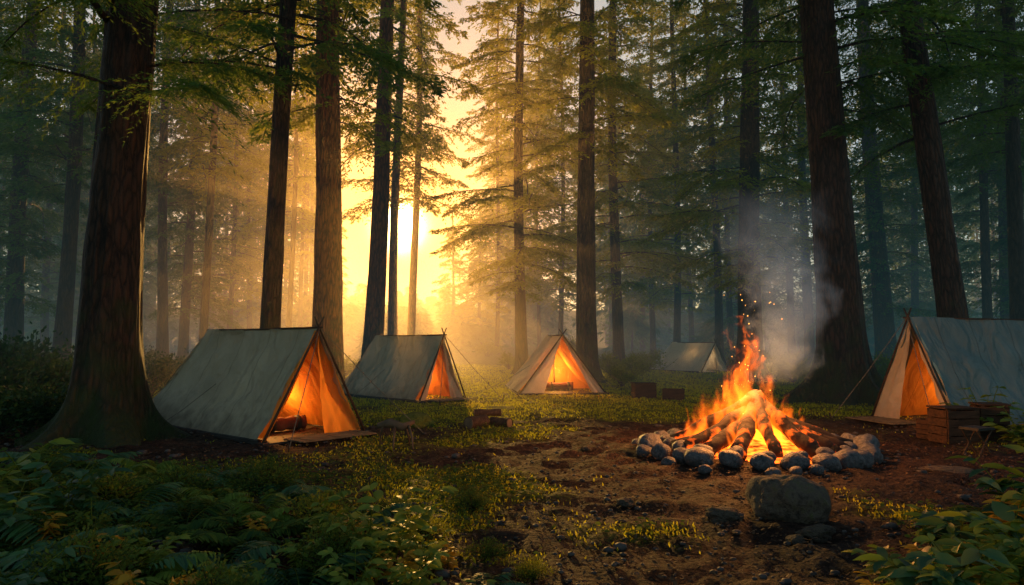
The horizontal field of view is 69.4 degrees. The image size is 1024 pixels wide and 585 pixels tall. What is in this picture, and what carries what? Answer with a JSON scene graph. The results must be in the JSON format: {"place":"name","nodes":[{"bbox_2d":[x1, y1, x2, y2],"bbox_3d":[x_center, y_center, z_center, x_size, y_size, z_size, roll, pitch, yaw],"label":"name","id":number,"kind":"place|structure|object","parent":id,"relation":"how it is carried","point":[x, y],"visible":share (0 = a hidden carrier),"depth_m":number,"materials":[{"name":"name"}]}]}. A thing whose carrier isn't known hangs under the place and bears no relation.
{"place":"outdoors","nodes":[
{"label":"outdoors","id":0,"kind":"place"},
{"bbox_2d":[0,310,1023,584],"bbox_3d":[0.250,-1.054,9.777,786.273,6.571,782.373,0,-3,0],"label":"ground","id":1,"kind":"structure","parent":0,"point":[842,564],"depth_m":7.41,"materials":[{"name":"soil"}]},
{"bbox_2d":[0,321,68,386],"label":"bush","id":2,"kind":"object","parent":1,"relation":"on","point":[4,346],"visible":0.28,"depth_m":15.85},
{"bbox_2d":[0,478,69,548],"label":"leafy plant","id":3,"kind":"object","parent":1,"relation":"on","point":[9,514],"visible":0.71,"depth_m":4.57,"materials":[{"name":"green plant"}]},
{"bbox_2d":[0,365,70,434],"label":"bush","id":4,"kind":"object","parent":1,"relation":"on","point":[26,384],"visible":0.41,"depth_m":11.13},
{"bbox_2d":[0,338,74,406],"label":"bush","id":5,"kind":"object","parent":1,"relation":"on","point":[64,367],"visible":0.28,"depth_m":13.69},
{"bbox_2d":[0,437,74,501],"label":"leafy plant","id":6,"kind":"object","parent":1,"relation":"on","point":[21,460],"visible":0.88,"depth_m":5.68,"materials":[{"name":"green plant"}]},
{"bbox_2d":[0,443,85,495],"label":"leafy plant","id":7,"kind":"object","parent":1,"relation":"on","point":[53,468],"visible":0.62,"depth_m":6.19,"materials":[{"name":"green plant"}]},
{"bbox_2d":[0,0,89,326],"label":"conifer tree","id":8,"kind":"object","parent":1,"relation":"on","point":[31,270],"visible":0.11,"depth_m":33.36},
{"bbox_2d":[0,545,89,584],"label":"leafy plant","id":9,"kind":"object","parent":1,"relation":"on","point":[24,578],"visible":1,"depth_m":3.59,"materials":[{"name":"green plant"}]},
{"bbox_2d":[0,4,94,352],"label":"conifer tree","id":10,"kind":"object","parent":1,"relation":"on","point":[44,289],"visible":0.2,"depth_m":40.00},
{"bbox_2d":[0,0,97,344],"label":"conifer tree","id":11,"kind":"object","parent":1,"relation":"on","point":[14,278],"visible":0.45,"depth_m":26.00,"materials":[{"name":"plant"}]},
{"bbox_2d":[17,450,134,514],"bbox_3d":[-3.151,1.411,5.334,0.693,0.451,0.781,3,-4,-39],"label":"leafy plant","id":12,"kind":"object","parent":1,"relation":"on","point":[84,492],"visible":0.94,"depth_m":5.27,"materials":[{"name":"green plant"}]},
{"bbox_2d":[0,518,155,571],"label":"fern","id":13,"kind":"object","parent":1,"relation":"on","point":[23,531],"visible":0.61,"depth_m":4.42,"materials":[{"name":"green plant"}]},
{"bbox_2d":[8,517,154,584],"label":"shrub","id":14,"kind":"object","parent":1,"relation":"on","point":[100,559],"visible":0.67,"depth_m":3.92,"materials":[{"name":"green plant"}]},
{"bbox_2d":[0,0,171,360],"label":"conifer tree","id":15,"kind":"object","parent":1,"relation":"on","point":[75,148],"visible":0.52,"depth_m":23.88,"materials":[{"name":"plant"}]},
{"bbox_2d":[59,496,125,531],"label":"leafy plant","id":16,"kind":"object","parent":1,"relation":"on","point":[80,517],"visible":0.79,"depth_m":4.76,"materials":[{"name":"green plant"}]},
{"bbox_2d":[68,463,153,507],"bbox_3d":[-3.151,1.530,5.811,0.674,0.348,0.718,0,-3,0],"label":"shrub","id":17,"kind":"object","parent":1,"relation":"on","point":[116,488],"visible":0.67,"depth_m":5.83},
{"bbox_2d":[49,20,181,328],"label":"conifer tree","id":18,"kind":"object","parent":1,"relation":"on","point":[147,254],"visible":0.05,"depth_m":44.97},
{"bbox_2d":[79,73,184,330],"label":"conifer tree","id":19,"kind":"object","parent":1,"relation":"on","point":[147,291],"visible":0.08,"depth_m":50.01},
{"bbox_2d":[75,482,195,522],"bbox_3d":[-2.807,1.567,5.494,0.804,0.202,0.864,-3,-4,38],"label":"fern","id":20,"kind":"object","parent":1,"relation":"on","point":[100,505],"visible":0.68,"depth_m":5.44,"materials":[{"name":"green plant"}]},
{"bbox_2d":[97,525,192,563],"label":"leafy plant","id":21,"kind":"object","parent":1,"relation":"on","point":[145,551],"visible":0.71,"depth_m":4.37,"materials":[{"name":"green plant"}]},
{"bbox_2d":[80,549,218,584],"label":"fern","id":22,"kind":"object","parent":1,"relation":"on","point":[160,577],"visible":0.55,"depth_m":4.04,"materials":[{"name":"green plant"}]},
{"bbox_2d":[144,350,184,396],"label":"bush","id":23,"kind":"object","parent":1,"relation":"on","point":[160,369],"visible":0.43,"depth_m":17.96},
{"bbox_2d":[86,0,254,357],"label":"conifer tree","id":24,"kind":"object","parent":1,"relation":"on","point":[162,329],"visible":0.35,"depth_m":29.95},
{"bbox_2d":[133,459,222,505],"bbox_3d":[-2.816,1.571,6.203,0.751,0.324,0.642,2,-4,-31],"label":"shrub","id":25,"kind":"object","parent":1,"relation":"on","point":[183,477],"visible":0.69,"depth_m":6.21,"materials":[{"name":"green plant"}]},
{"bbox_2d":[135,498,242,541],"bbox_3d":[-2.249,1.584,5.107,0.731,0.172,0.783,-3,-5,45],"label":"fern","id":26,"kind":"object","parent":1,"relation":"on","point":[206,521],"visible":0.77,"depth_m":5.10,"materials":[{"name":"green plant"}]},
{"bbox_2d":[143,0,264,360],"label":"conifer tree","id":27,"kind":"object","parent":1,"relation":"on","point":[190,232],"visible":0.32,"depth_m":33.09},
{"bbox_2d":[174,487,253,509],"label":"fern","id":28,"kind":"object","parent":1,"relation":"on","point":[240,496],"visible":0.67,"depth_m":5.86,"materials":[{"name":"green plant"}]},
{"bbox_2d":[0,0,432,449],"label":"conifer tree","id":29,"kind":"object","parent":1,"relation":"on","point":[108,402],"visible":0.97,"depth_m":10.44,"materials":[{"name":"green plant"}]},
{"bbox_2d":[143,540,291,584],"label":"fern","id":30,"kind":"object","parent":1,"relation":"on","point":[256,550],"visible":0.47,"depth_m":4.27,"materials":[{"name":"green plant"}]},
{"bbox_2d":[157,548,277,584],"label":"shrub","id":31,"kind":"object","parent":1,"relation":"on","point":[221,574],"visible":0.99,"depth_m":3.66,"materials":[{"name":"green plant"}]},
{"bbox_2d":[154,0,294,340],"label":"conifer tree","id":32,"kind":"object","parent":1,"relation":"on","point":[211,171],"visible":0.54,"depth_m":27.41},
{"bbox_2d":[172,524,283,553],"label":"fern","id":33,"kind":"object","parent":1,"relation":"on","point":[219,540],"visible":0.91,"depth_m":4.71,"materials":[{"name":"green plant"}]},
{"bbox_2d":[168,0,295,328],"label":"conifer tree","id":34,"kind":"object","parent":1,"relation":"on","point":[234,234],"visible":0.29,"depth_m":42.23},
{"bbox_2d":[198,547,295,584],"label":"leafy plant","id":35,"kind":"object","parent":1,"relation":"on","point":[257,575],"visible":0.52,"depth_m":4.00,"materials":[{"name":"green plant"}]},
{"bbox_2d":[195,43,300,328],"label":"conifer tree","id":36,"kind":"object","parent":1,"relation":"on","point":[248,313],"visible":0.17,"depth_m":48.06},
{"bbox_2d":[225,492,298,526],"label":"fern","id":37,"kind":"object","parent":1,"relation":"on","point":[245,509],"visible":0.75,"depth_m":5.50,"materials":[{"name":"green plant"}]},
{"bbox_2d":[221,454,304,493],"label":"shrub","id":38,"kind":"object","parent":1,"relation":"on","point":[262,476],"visible":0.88,"depth_m":6.49,"materials":[{"name":"green plant"}]},
{"bbox_2d":[82,0,450,327],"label":"conifer tree","id":39,"kind":"object","parent":1,"relation":"on","point":[285,34],"visible":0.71,"depth_m":15.51,"materials":[{"name":"green plant"}]},
{"bbox_2d":[219,6,342,326],"bbox_3d":[-11.749,-9.248,38.702,5.660,26.424,6.206,-2,-4,25],"label":"conifer tree","id":40,"kind":"object","parent":1,"relation":"on","point":[296,164],"visible":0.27,"depth_m":38.32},
{"bbox_2d":[153,316,426,452],"bbox_3d":[-4.207,1.340,12.017,5.463,1.848,3.214,-3,-4,41],"label":"ridge tent","id":41,"kind":"object","parent":1,"relation":"on","point":[249,386],"visible":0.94,"depth_m":11.39,"materials":[{"name":"grey fabric"}]},
{"bbox_2d":[258,511,329,537],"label":"fern","id":42,"kind":"object","parent":1,"relation":"on","point":[293,528],"visible":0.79,"depth_m":5.08,"materials":[{"name":"green plant"}]},
{"bbox_2d":[258,479,331,505],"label":"fern","id":43,"kind":"object","parent":1,"relation":"on","point":[296,490],"visible":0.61,"depth_m":6.18,"materials":[{"name":"green plant"}]},
{"bbox_2d":[261,9,348,326],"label":"conifer tree","id":44,"kind":"object","parent":1,"relation":"on","point":[302,252],"visible":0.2,"depth_m":50.15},
{"bbox_2d":[239,549,376,584],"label":"fern","id":45,"kind":"object","parent":1,"relation":"on","point":[299,578],"visible":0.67,"depth_m":4.13,"materials":[{"name":"green plant"}]},
{"bbox_2d":[203,0,422,389],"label":"conifer tree","id":46,"kind":"object","parent":1,"relation":"on","point":[328,276],"visible":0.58,"depth_m":18.82,"materials":[{"name":"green plant"}]},
{"bbox_2d":[278,484,355,525],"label":"shrub","id":47,"kind":"object","parent":1,"relation":"on","point":[304,509],"visible":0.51,"depth_m":5.50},
{"bbox_2d":[289,510,398,582],"bbox_3d":[-1.016,1.504,4.432,0.667,0.415,0.571,1,-3,-11],"label":"shrub","id":48,"kind":"object","parent":1,"relation":"on","point":[337,544],"visible":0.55,"depth_m":4.36,"materials":[{"name":"green plant"}]},
{"bbox_2d":[312,541,395,584],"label":"leafy plant","id":49,"kind":"object","parent":1,"relation":"on","point":[368,573],"visible":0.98,"depth_m":4.01,"materials":[{"name":"green plant"}]},
{"bbox_2d":[310,495,413,569],"bbox_3d":[-0.920,1.491,4.540,0.569,0.465,0.730,-1,-4,24],"label":"leafy plant","id":50,"kind":"object","parent":1,"relation":"on","point":[366,540],"visible":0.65,"depth_m":4.45,"materials":[{"name":"green plant"}]},
{"bbox_2d":[318,482,458,558],"bbox_3d":[-0.779,1.517,4.812,0.823,0.462,0.654,0,-3,3],"label":"leafy plant","id":51,"kind":"object","parent":1,"relation":"on","point":[427,512],"visible":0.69,"depth_m":4.77,"materials":[{"name":"green plant"}]},
{"bbox_2d":[294,0,484,358],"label":"conifer tree","id":52,"kind":"object","parent":1,"relation":"on","point":[374,321],"visible":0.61,"depth_m":23.91,"materials":[{"name":"green plant"}]},
{"bbox_2d":[341,0,469,334],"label":"conifer tree","id":53,"kind":"object","parent":1,"relation":"on","point":[395,201],"visible":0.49,"depth_m":30.19,"materials":[{"name":"green plant"}]},
{"bbox_2d":[374,541,449,584],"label":"leafy plant","id":54,"kind":"object","parent":1,"relation":"on","point":[400,576],"visible":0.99,"depth_m":3.97,"materials":[{"name":"green plant"}]},
{"bbox_2d":[344,0,484,334],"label":"conifer tree","id":55,"kind":"object","parent":1,"relation":"on","point":[413,279],"visible":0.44,"depth_m":33.35,"materials":[{"name":"green plant"}]},
{"bbox_2d":[386,519,455,570],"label":"leafy plant","id":56,"kind":"object","parent":1,"relation":"on","point":[427,557],"visible":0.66,"depth_m":4.47,"materials":[{"name":"green plant"}]},
{"bbox_2d":[343,328,504,404],"bbox_3d":[-2.599,1.737,17.980,4.665,1.752,2.894,-3,-5,44],"label":"ridge tent","id":57,"kind":"object","parent":1,"relation":"on","point":[413,368],"visible":0.98,"depth_m":17.55,"materials":[{"name":"grey fabric"}]},
{"bbox_2d":[431,220,472,325],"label":"conifer tree","id":58,"kind":"object","parent":1,"relation":"on","point":[445,307],"visible":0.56,"depth_m":59.98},
{"bbox_2d":[453,205,511,345],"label":"conifer tree","id":59,"kind":"object","parent":1,"relation":"on","point":[488,315],"visible":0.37,"depth_m":55.95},
{"bbox_2d":[459,536,510,562],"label":"shrub","id":60,"kind":"object","parent":1,"relation":"on","point":[490,551],"visible":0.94,"depth_m":4.89,"materials":[{"name":"green plant"}]},
{"bbox_2d":[451,11,550,354],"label":"conifer tree","id":61,"kind":"object","parent":1,"relation":"on","point":[503,250],"visible":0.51,"depth_m":46.49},
{"bbox_2d":[0,417,1020,584],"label":"ground cover","id":62,"kind":"object","parent":1,"relation":"on","point":[182,498],"visible":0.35,"depth_m":6.68,"materials":[{"name":"green plant"}]},
{"bbox_2d":[0,29,1023,359],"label":"distant wood","id":63,"kind":"object","parent":1,"relation":"on","point":[464,337],"visible":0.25,"depth_m":57.71,"materials":[{"name":"plant"}]},
{"bbox_2d":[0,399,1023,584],"bbox_3d":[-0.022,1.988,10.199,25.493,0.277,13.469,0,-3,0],"label":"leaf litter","id":64,"kind":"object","parent":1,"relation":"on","point":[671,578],"visible":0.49,"depth_m":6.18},
{"bbox_2d":[0,413,1023,584],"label":"pebbles","id":65,"kind":"object","parent":1,"relation":"on","point":[621,546],"visible":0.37,"depth_m":6.23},
{"bbox_2d":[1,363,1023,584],"bbox_3d":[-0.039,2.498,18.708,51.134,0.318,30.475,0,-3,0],"label":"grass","id":66,"kind":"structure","parent":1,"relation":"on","point":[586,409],"depth_m":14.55,"materials":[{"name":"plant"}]},
{"bbox_2d":[428,0,606,373],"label":"conifer tree","id":67,"kind":"object","parent":1,"relation":"on","point":[518,260],"visible":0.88,"depth_m":26.99,"materials":[{"name":"plant"}]},
{"bbox_2d":[511,554,558,584],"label":"shrub","id":68,"kind":"object","parent":1,"relation":"on","point":[523,570],"visible":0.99,"depth_m":4.49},
{"bbox_2d":[490,0,598,345],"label":"conifer tree","id":69,"kind":"object","parent":1,"relation":"on","point":[539,340],"visible":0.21,"depth_m":50.50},
{"bbox_2d":[484,329,630,395],"bbox_3d":[1.129,1.841,19.824,3.701,1.717,4.260,0,-3,-7],"label":"ridge tent","id":70,"kind":"object","parent":1,"relation":"on","point":[554,358],"visible":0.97,"depth_m":19.20,"materials":[{"name":"beige fabric"}]},
{"bbox_2d":[505,0,624,334],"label":"conifer tree","id":71,"kind":"object","parent":1,"relation":"on","point":[561,302],"visible":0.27,"depth_m":41.40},
{"bbox_2d":[512,0,677,382],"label":"conifer tree","id":72,"kind":"object","parent":1,"relation":"on","point":[591,84],"visible":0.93,"depth_m":23.03,"materials":[{"name":"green plant"}]},
{"bbox_2d":[535,0,710,360],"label":"conifer tree","id":73,"kind":"object","parent":1,"relation":"on","point":[616,255],"visible":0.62,"depth_m":29.88,"materials":[{"name":"plant"}]},
{"bbox_2d":[595,0,709,358],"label":"conifer tree","id":74,"kind":"object","parent":1,"relation":"on","point":[635,235],"visible":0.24,"depth_m":44.21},
{"bbox_2d":[611,0,737,341],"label":"conifer tree","id":75,"kind":"object","parent":1,"relation":"on","point":[678,294],"visible":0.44,"depth_m":38.19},
{"bbox_2d":[635,5,737,341],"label":"conifer tree","id":76,"kind":"object","parent":1,"relation":"on","point":[691,324],"visible":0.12,"depth_m":50.01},
{"bbox_2d":[651,338,730,373],"bbox_3d":[7.099,2.483,29.107,3.232,1.365,4.063,2,-4,-37],"label":"ridge tent","id":77,"kind":"object","parent":1,"relation":"on","point":[698,357],"visible":0.91,"depth_m":28.71,"materials":[{"name":"beige fabric"}]},
{"bbox_2d":[627,0,801,366],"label":"conifer tree","id":78,"kind":"object","parent":1,"relation":"on","point":[712,164],"visible":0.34,"depth_m":32.99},
{"bbox_2d":[670,390,765,438],"bbox_3d":[2.668,1.648,9.593,1.224,0.786,0.209,-1,-3,15],"label":"firewood log","id":79,"kind":"object","parent":1,"relation":"on","point":[704,423],"visible":0.52,"depth_m":9.55,"materials":[{"name":"black wood"}]},
{"bbox_2d":[633,0,814,381],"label":"conifer tree","id":80,"kind":"object","parent":1,"relation":"on","point":[746,182],"visible":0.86,"depth_m":23.94,"materials":[{"name":"green plant"}]},
{"bbox_2d":[683,399,767,447],"bbox_3d":[2.691,1.663,9.315,1.302,0.727,0.209,1,-4,-22],"label":"firewood log","id":81,"kind":"object","parent":1,"relation":"on","point":[707,434],"visible":0.48,"depth_m":9.18,"materials":[{"name":"black wood"}]},
{"bbox_2d":[680,1,787,363],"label":"conifer tree","id":82,"kind":"object","parent":1,"relation":"on","point":[730,319],"visible":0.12,"depth_m":39.99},
{"bbox_2d":[730,401,756,459],"bbox_3d":[2.910,1.649,9.120,0.231,0.745,1.178,-2,-4,32],"label":"firewood log","id":83,"kind":"object","parent":1,"relation":"on","point":[746,432],"visible":0.73,"depth_m":8.95,"materials":[{"name":"black wood"}]},
{"bbox_2d":[714,292,811,466],"bbox_3d":[3.122,1.042,9.522,2.100,2.117,2.100,0,-3,0],"label":"campfire","id":84,"kind":"object","parent":1,"relation":"on","point":[757,444],"visible":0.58,"depth_m":9.04,"materials":[{"name":"orange"}]},
{"bbox_2d":[749,390,783,457],"bbox_3d":[3.107,1.609,9.069,0.193,0.762,0.983,0,-3,1],"label":"firewood log","id":85,"kind":"object","parent":84,"relation":"on","point":[772,442],"visible":0.92,"depth_m":8.95,"materials":[{"name":"black wood"}]},
{"bbox_2d":[746,389,820,459],"bbox_3d":[3.320,1.609,9.084,0.236,0.772,1.139,2,-4,-27],"label":"firewood log","id":86,"kind":"object","parent":84,"relation":"on","point":[794,435],"visible":0.77,"depth_m":8.91,"materials":[{"name":"black wood"}]},
{"bbox_2d":[745,474,830,523],"bbox_3d":[2.324,1.765,6.186,0.607,0.507,0.743,0,-3,0],"label":"boulder","id":87,"kind":"object","parent":1,"relation":"on","point":[797,499],"visible":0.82,"depth_m":5.95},
{"bbox_2d":[724,0,860,355],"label":"conifer tree","id":88,"kind":"object","parent":1,"relation":"on","point":[788,286],"visible":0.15,"depth_m":42.34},
{"bbox_2d":[759,0,866,366],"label":"conifer tree","id":89,"kind":"object","parent":1,"relation":"on","point":[809,344],"visible":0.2,"depth_m":35.88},
{"bbox_2d":[670,0,1023,405],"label":"conifer tree","id":90,"kind":"object","parent":1,"relation":"on","point":[843,362],"visible":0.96,"depth_m":16.74,"materials":[{"name":"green plant"}]},
{"bbox_2d":[674,0,1023,317],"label":"conifer tree","id":91,"kind":"object","parent":1,"relation":"on","point":[948,284],"visible":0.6,"depth_m":16.60,"materials":[{"name":"green plant"}]},
{"bbox_2d":[796,0,965,369],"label":"conifer tree","id":92,"kind":"object","parent":1,"relation":"on","point":[879,289],"visible":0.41,"depth_m":30.94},
{"bbox_2d":[853,0,979,328],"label":"conifer tree","id":93,"kind":"object","parent":1,"relation":"on","point":[915,301],"visible":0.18,"depth_m":40.24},
{"bbox_2d":[829,308,1023,428],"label":"ridge tent","id":94,"kind":"object","parent":1,"relation":"on","point":[937,360],"visible":0.84,"depth_m":12.71,"materials":[{"name":"grey fabric"}]},
{"bbox_2d":[854,546,1009,584],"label":"leafy plant","id":95,"kind":"object","parent":1,"relation":"on","point":[905,573],"visible":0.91,"depth_m":3.80,"materials":[{"name":"green plant"}]},
{"bbox_2d":[866,4,998,317],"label":"conifer tree","id":96,"kind":"object","parent":1,"relation":"on","point":[968,287],"visible":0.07,"depth_m":44.09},
{"bbox_2d":[903,509,975,547],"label":"leafy plant","id":97,"kind":"object","parent":1,"relation":"on","point":[943,528],"visible":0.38,"depth_m":4.88,"materials":[{"name":"green plant"}]},
{"bbox_2d":[863,0,1023,317],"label":"conifer tree","id":98,"kind":"object","parent":1,"relation":"on","point":[985,258],"visible":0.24,"depth_m":27.18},
{"bbox_2d":[926,405,979,443],"bbox_3d":[6.094,1.823,10.207,0.510,0.502,0.424,0,-3,-7],"label":"wooden crate","id":99,"kind":"object","parent":1,"relation":"on","point":[944,422],"visible":0.91,"depth_m":10.02,"materials":[{"name":"brown wood"}]},
{"bbox_2d":[883,0,1023,318],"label":"conifer tree","id":100,"kind":"object","parent":1,"relation":"on","point":[1007,11],"visible":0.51,"depth_m":21.27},
{"bbox_2d":[899,0,1023,318],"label":"conifer tree","id":101,"kind":"object","parent":1,"relation":"on","point":[971,266],"visible":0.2,"depth_m":31.20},
{"bbox_2d":[913,533,1023,584],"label":"leafy plant","id":102,"kind":"object","parent":1,"relation":"on","point":[939,548],"visible":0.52,"depth_m":4.01,"materials":[{"name":"green plant"}]},
{"bbox_2d":[916,516,1023,577],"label":"leafy plant","id":103,"kind":"object","parent":1,"relation":"on","point":[945,541],"visible":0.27,"depth_m":4.26,"materials":[{"name":"green plant"}]},
{"bbox_2d":[933,507,1023,566],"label":"leafy plant","id":104,"kind":"object","parent":1,"relation":"on","point":[1008,527],"visible":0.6,"depth_m":4.53,"materials":[{"name":"green plant"}]},
{"bbox_2d":[944,455,1023,524],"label":"leafy plant","id":105,"kind":"object","parent":1,"relation":"on","point":[999,485],"visible":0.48,"depth_m":5.69,"materials":[{"name":"green plant"}]},
{"bbox_2d":[968,402,1010,441],"bbox_3d":[6.740,1.827,10.426,0.410,0.541,0.384,-1,-3,11],"label":"wooden crate","id":106,"kind":"object","parent":1,"relation":"on","point":[985,411],"visible":0.6,"depth_m":10.25,"materials":[{"name":"brown wood"}]},
{"bbox_2d":[957,15,1023,308],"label":"conifer tree","id":107,"kind":"object","parent":1,"relation":"on","point":[999,265],"visible":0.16,"depth_m":29.15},
{"bbox_2d":[959,488,1023,549],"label":"leafy plant","id":108,"kind":"object","parent":1,"relation":"on","point":[1000,509],"visible":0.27,"depth_m":4.92,"materials":[{"name":"green plant"}]},
{"bbox_2d":[970,513,1023,583],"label":"leafy plant","id":109,"kind":"object","parent":1,"relation":"on","point":[1010,557],"visible":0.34,"depth_m":4.17,"materials":[{"name":"green plant"}]},
{"bbox_2d":[980,406,1023,446],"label":"sapling","id":110,"kind":"object","parent":1,"relation":"on","point":[1016,434],"visible":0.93,"depth_m":9.89,"materials":[{"name":"green plant"}]},
{"bbox_2d":[2,0,1023,310],"label":"sky","id":111,"kind":"structure","parent":0,"point":[357,247],"materials":[{"name":"yellow"}]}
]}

